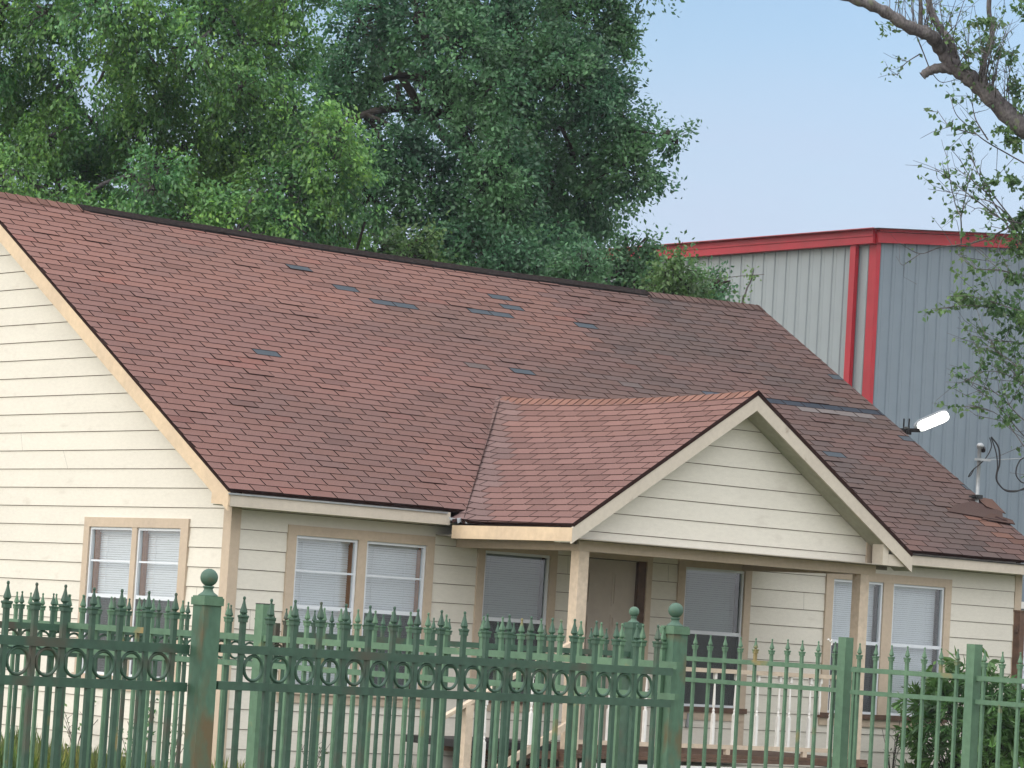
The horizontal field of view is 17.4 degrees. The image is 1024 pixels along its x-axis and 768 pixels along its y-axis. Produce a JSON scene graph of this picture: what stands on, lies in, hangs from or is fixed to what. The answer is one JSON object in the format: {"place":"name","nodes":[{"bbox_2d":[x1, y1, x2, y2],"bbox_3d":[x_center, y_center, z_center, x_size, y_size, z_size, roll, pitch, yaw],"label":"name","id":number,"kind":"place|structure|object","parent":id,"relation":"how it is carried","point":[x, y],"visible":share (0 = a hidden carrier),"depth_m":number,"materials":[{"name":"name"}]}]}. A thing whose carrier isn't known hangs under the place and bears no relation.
{"place":"outdoors","nodes":[
{"label":"outdoors","id":0,"kind":"place"},
{"bbox_2d":[0,727,415,767],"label":"grass","id":1,"kind":"structure","parent":0,"point":[65,757],"depth_m":32.03,"materials":[{"name":"green plant"}]},
{"bbox_2d":[0,0,1023,257],"label":"sky","id":2,"kind":"structure","parent":0,"point":[803,134],"materials":[{"name":"blue"}]},
{"bbox_2d":[459,227,1023,601],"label":"warehouse","id":3,"kind":"structure","parent":0,"point":[846,305],"depth_m":61.04,"materials":[{"name":"grey metal"}]},
{"bbox_2d":[900,410,949,435],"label":"flood light","id":4,"kind":"object","parent":3,"relation":"attached to","point":[933,420],"visible":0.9,"depth_m":51.98,"materials":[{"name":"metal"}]},
{"label":"ground","id":5,"kind":"structure","parent":0,"visible":0},
{"bbox_2d":[63,701,96,748],"bbox_3d":[-4.619,3.811,35.729,0.633,0.862,0.192,7,-6,-39],"label":"weed","id":6,"kind":"object","parent":5,"relation":"on","point":[69,733],"visible":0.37,"depth_m":35.65,"materials":[{"name":"green plant"}]},
{"bbox_2d":[122,698,158,757],"bbox_3d":[-3.916,3.710,34.849,0.645,1.016,0.240,7,-6,-39],"label":"weed","id":7,"kind":"object","parent":5,"relation":"on","point":[147,726],"visible":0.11,"depth_m":34.84,"materials":[{"name":"green plant"}]},
{"bbox_2d":[168,717,183,759],"bbox_3d":[-3.430,3.801,34.165,0.194,0.787,0.454,2,-5,18],"label":"weed","id":8,"kind":"object","parent":5,"relation":"on","point":[176,741],"visible":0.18,"depth_m":34.17,"materials":[{"name":"green plant"}]},
{"bbox_2d":[0,0,389,251],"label":"broadleaf tree","id":9,"kind":"object","parent":5,"relation":"on","point":[234,90],"visible":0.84,"depth_m":48.94,"materials":[{"name":"green plant"}]},
{"bbox_2d":[233,177,365,249],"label":"bush","id":10,"kind":"object","parent":5,"relation":"on","point":[360,236],"visible":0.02,"depth_m":49.41,"materials":[{"name":"green plant"}]},
{"bbox_2d":[301,742,329,767],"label":"weed","id":11,"kind":"object","parent":5,"relation":"on","point":[318,754],"visible":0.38,"depth_m":34.53,"materials":[{"name":"green plant"}]},
{"bbox_2d":[0,591,642,767],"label":"ring fence","id":12,"kind":"object","parent":5,"relation":"on","point":[628,626],"visible":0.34,"depth_m":18.52,"materials":[{"name":"green metal"}]},
{"bbox_2d":[3,591,680,767],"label":"picket fence","id":13,"kind":"object","parent":5,"relation":"on","point":[258,637],"visible":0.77,"depth_m":15.49,"materials":[{"name":"green metal"}]},
{"bbox_2d":[0,569,689,767],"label":"ring fence","id":14,"kind":"object","parent":5,"relation":"on","point":[204,648],"visible":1,"depth_m":12.17,"materials":[{"name":"green metal"}]},
{"bbox_2d":[352,208,466,265],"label":"bush","id":15,"kind":"object","parent":5,"relation":"on","point":[392,244],"visible":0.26,"depth_m":50.97,"materials":[{"name":"green plant"}]},
{"bbox_2d":[448,245,539,274],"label":"bush","id":16,"kind":"object","parent":5,"relation":"on","point":[486,265],"visible":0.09,"depth_m":51.68,"materials":[{"name":"green plant"}]},
{"bbox_2d":[282,0,707,275],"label":"broadleaf tree","id":17,"kind":"object","parent":5,"relation":"on","point":[527,187],"visible":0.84,"depth_m":53.46,"materials":[{"name":"green plant"}]},
{"bbox_2d":[0,192,1023,767],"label":"house","id":18,"kind":"structure","parent":5,"relation":"on","point":[260,418],"depth_m":37.11,"materials":[{"name":"beige"}]},
{"bbox_2d":[71,517,190,694],"bbox_3d":[-3.982,2.352,35.592,0.265,1.840,2.065,7,-6,-39],"label":"window","id":19,"kind":"structure","parent":18,"relation":"in","point":[157,564],"depth_m":35.59,"materials":[{"name":"white glass"}]},
{"bbox_2d":[276,524,435,707],"bbox_3d":[-1.692,2.467,35.285,1.960,1.840,0.265,7,-6,-39],"label":"window","id":20,"kind":"structure","parent":18,"relation":"in","point":[382,575],"depth_m":35.27,"materials":[{"name":"white glass"}]},
{"bbox_2d":[467,548,557,712],"bbox_3d":[0.012,2.666,36.555,1.155,1.840,0.085,7,-6,-39],"label":"window","id":21,"kind":"structure","parent":18,"relation":"in","point":[519,585],"depth_m":36.60,"materials":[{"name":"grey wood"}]},
{"bbox_2d":[579,558,635,740],"bbox_3d":[1.028,2.989,37.447,0.805,2.035,0.054,7,-6,-39],"label":"door","id":22,"kind":"structure","parent":18,"relation":"in","point":[611,583],"depth_m":37.48,"materials":[{"name":"beige paint"}]},
{"bbox_2d":[676,559,752,721],"bbox_3d":[2.290,2.944,38.407,1.177,1.840,0.085,7,-6,-39],"label":"window","id":23,"kind":"structure","parent":18,"relation":"in","point":[715,602],"depth_m":38.47,"materials":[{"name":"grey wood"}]},
{"bbox_2d":[817,573,951,727],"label":"window","id":24,"kind":"structure","parent":18,"relation":"in","point":[900,615],"depth_m":40.27,"materials":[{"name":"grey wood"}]},
{"bbox_2d":[968,436,1023,502],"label":"service mast","id":25,"kind":"object","parent":18,"relation":"attached to","point":[979,459],"visible":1,"depth_m":42.59,"materials":[{"name":"metal"}]},
{"bbox_2d":[520,221,626,284],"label":"bush","id":26,"kind":"object","parent":5,"relation":"on","point":[577,265],"visible":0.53,"depth_m":50.45,"materials":[{"name":"green plant"}]},
{"bbox_2d":[596,223,680,289],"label":"bush","id":27,"kind":"object","parent":5,"relation":"on","point":[631,270],"visible":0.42,"depth_m":53.67,"materials":[{"name":"green plant"}]},
{"bbox_2d":[623,230,736,298],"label":"bush","id":28,"kind":"object","parent":5,"relation":"on","point":[673,282],"visible":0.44,"depth_m":49.84,"materials":[{"name":"green plant"}]},
{"bbox_2d":[683,255,749,301],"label":"bush","id":29,"kind":"object","parent":5,"relation":"on","point":[721,292],"visible":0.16,"depth_m":52.02,"materials":[{"name":"green plant"}]},
{"bbox_2d":[709,265,763,302],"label":"sapling","id":30,"kind":"object","parent":5,"relation":"on","point":[751,275],"visible":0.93,"depth_m":50.00,"materials":[{"name":"green plant"}]},
{"bbox_2d":[685,634,1023,767],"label":"picket fence","id":31,"kind":"object","parent":5,"relation":"on","point":[845,713],"visible":1,"depth_m":19.20,"materials":[{"name":"green metal"}]},
{"bbox_2d":[882,710,901,767],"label":"weed","id":32,"kind":"object","parent":5,"relation":"on","point":[894,755],"visible":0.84,"depth_m":38.96,"materials":[{"name":"green plant"}]},
{"bbox_2d":[841,0,1023,478],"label":"broadleaf tree","id":33,"kind":"object","parent":5,"relation":"on","point":[994,100],"visible":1,"depth_m":45.91,"materials":[{"name":"green plant"}]},
{"bbox_2d":[891,644,1023,767],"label":"shrub","id":34,"kind":"object","parent":5,"relation":"on","point":[990,734],"visible":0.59,"depth_m":38.88,"materials":[{"name":"green plant"}]},
{"bbox_2d":[1011,610,1023,689],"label":"wooden post","id":35,"kind":"object","parent":5,"relation":"on","point":[1018,637],"visible":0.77,"depth_m":40.94,"materials":[{"name":"brown wood"}]},
{"bbox_2d":[1018,602,1023,767],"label":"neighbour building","id":36,"kind":"structure","parent":5,"relation":"on","point":[1022,605],"depth_m":47.99,"materials":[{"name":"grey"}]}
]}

